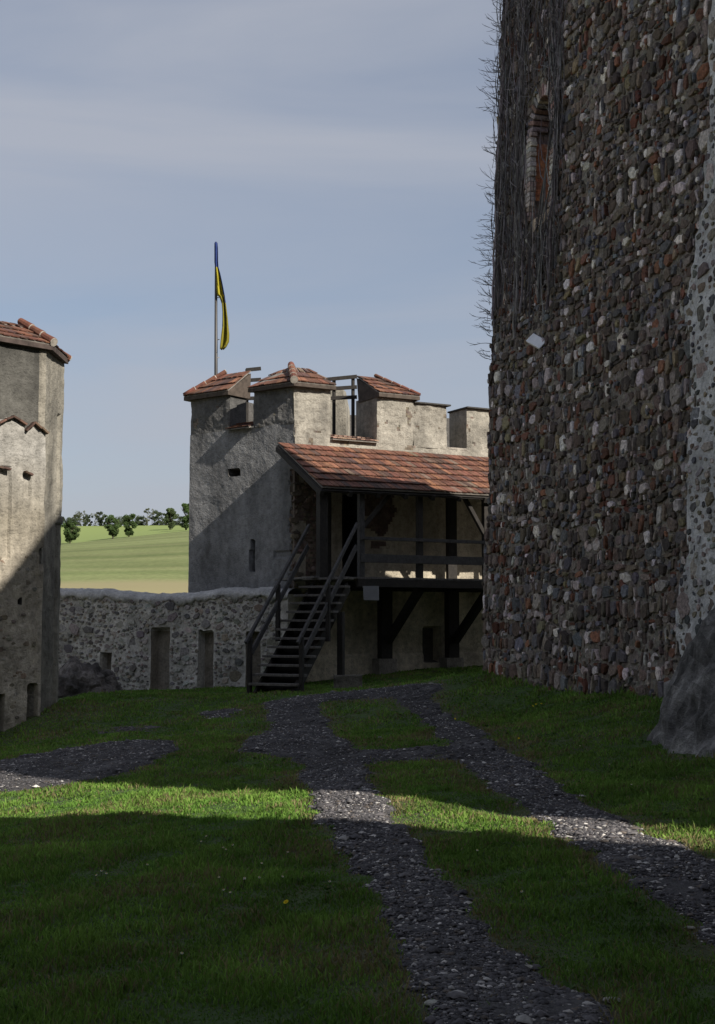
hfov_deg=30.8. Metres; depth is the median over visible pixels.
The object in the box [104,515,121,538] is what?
broadleaf tree
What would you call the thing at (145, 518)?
hedge tree
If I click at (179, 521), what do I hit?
hedge tree
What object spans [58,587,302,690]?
rubble wall
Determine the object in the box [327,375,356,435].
safety railing
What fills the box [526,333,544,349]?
floodlight
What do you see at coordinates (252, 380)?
safety railing
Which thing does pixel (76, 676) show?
rock outcrop
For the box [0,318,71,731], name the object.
ruined tower
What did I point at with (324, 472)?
wooden gallery
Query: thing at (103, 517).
hedge tree
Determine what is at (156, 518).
hedge tree
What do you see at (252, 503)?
castle tower
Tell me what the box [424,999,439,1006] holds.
loose stone
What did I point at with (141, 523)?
hedge tree
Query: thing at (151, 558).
ground
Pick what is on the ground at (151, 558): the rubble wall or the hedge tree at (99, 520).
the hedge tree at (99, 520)
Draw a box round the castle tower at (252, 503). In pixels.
[183,361,489,682]
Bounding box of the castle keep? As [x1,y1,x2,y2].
[481,0,712,698]
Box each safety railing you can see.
[245,367,260,421]
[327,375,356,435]
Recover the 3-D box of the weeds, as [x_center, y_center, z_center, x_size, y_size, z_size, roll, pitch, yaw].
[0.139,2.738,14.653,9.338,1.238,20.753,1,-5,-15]
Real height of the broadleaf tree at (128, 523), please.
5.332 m
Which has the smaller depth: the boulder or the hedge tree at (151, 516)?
the boulder
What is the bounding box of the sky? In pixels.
[0,0,502,525]
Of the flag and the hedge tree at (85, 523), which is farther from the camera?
the hedge tree at (85, 523)
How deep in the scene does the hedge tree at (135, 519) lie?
335.16 m
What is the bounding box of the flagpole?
[214,266,218,374]
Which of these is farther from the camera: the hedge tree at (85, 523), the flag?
the hedge tree at (85, 523)
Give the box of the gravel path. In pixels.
[0,684,714,1023]
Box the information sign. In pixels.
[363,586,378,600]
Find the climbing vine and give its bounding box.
[466,0,565,359]
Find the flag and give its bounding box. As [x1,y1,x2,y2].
[214,242,228,349]
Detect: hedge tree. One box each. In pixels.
[73,510,85,525]
[82,514,87,525]
[86,515,92,525]
[95,511,104,525]
[101,515,107,525]
[115,516,124,524]
[134,515,144,525]
[136,516,145,525]
[144,508,149,525]
[147,509,154,524]
[153,510,161,524]
[156,512,165,524]
[175,516,183,525]
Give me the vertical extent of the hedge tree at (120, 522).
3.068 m
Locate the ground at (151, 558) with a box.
[60,525,188,593]
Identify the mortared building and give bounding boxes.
[674,0,714,660]
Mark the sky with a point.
(332, 154)
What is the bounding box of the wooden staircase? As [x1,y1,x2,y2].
[244,522,361,693]
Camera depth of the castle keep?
19.97 m
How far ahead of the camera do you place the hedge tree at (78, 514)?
328.38 m
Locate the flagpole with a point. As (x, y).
(216, 339)
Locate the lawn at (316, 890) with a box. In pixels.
[0,666,714,1023]
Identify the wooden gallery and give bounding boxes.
[275,442,489,674]
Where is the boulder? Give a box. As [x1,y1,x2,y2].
[646,608,714,757]
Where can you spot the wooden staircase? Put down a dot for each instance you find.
(303, 639)
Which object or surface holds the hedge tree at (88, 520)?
on the ground at (151, 558)
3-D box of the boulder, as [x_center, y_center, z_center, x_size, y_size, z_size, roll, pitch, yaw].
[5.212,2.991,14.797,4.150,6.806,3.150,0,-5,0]
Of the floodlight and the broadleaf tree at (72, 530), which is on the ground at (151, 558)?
the broadleaf tree at (72, 530)
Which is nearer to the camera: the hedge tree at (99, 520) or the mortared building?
the mortared building
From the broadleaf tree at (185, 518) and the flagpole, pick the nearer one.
the flagpole
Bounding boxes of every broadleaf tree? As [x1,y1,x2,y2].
[61,519,80,542]
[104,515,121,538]
[122,513,137,536]
[163,508,177,529]
[180,503,188,529]
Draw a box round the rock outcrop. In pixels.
[58,655,122,697]
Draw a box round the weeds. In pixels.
[0,673,714,1015]
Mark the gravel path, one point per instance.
(676, 886)
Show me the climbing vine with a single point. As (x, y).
(518, 150)
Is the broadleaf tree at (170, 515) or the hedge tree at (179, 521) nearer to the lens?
the broadleaf tree at (170, 515)
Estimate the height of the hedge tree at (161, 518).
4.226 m
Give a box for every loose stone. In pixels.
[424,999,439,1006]
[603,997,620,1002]

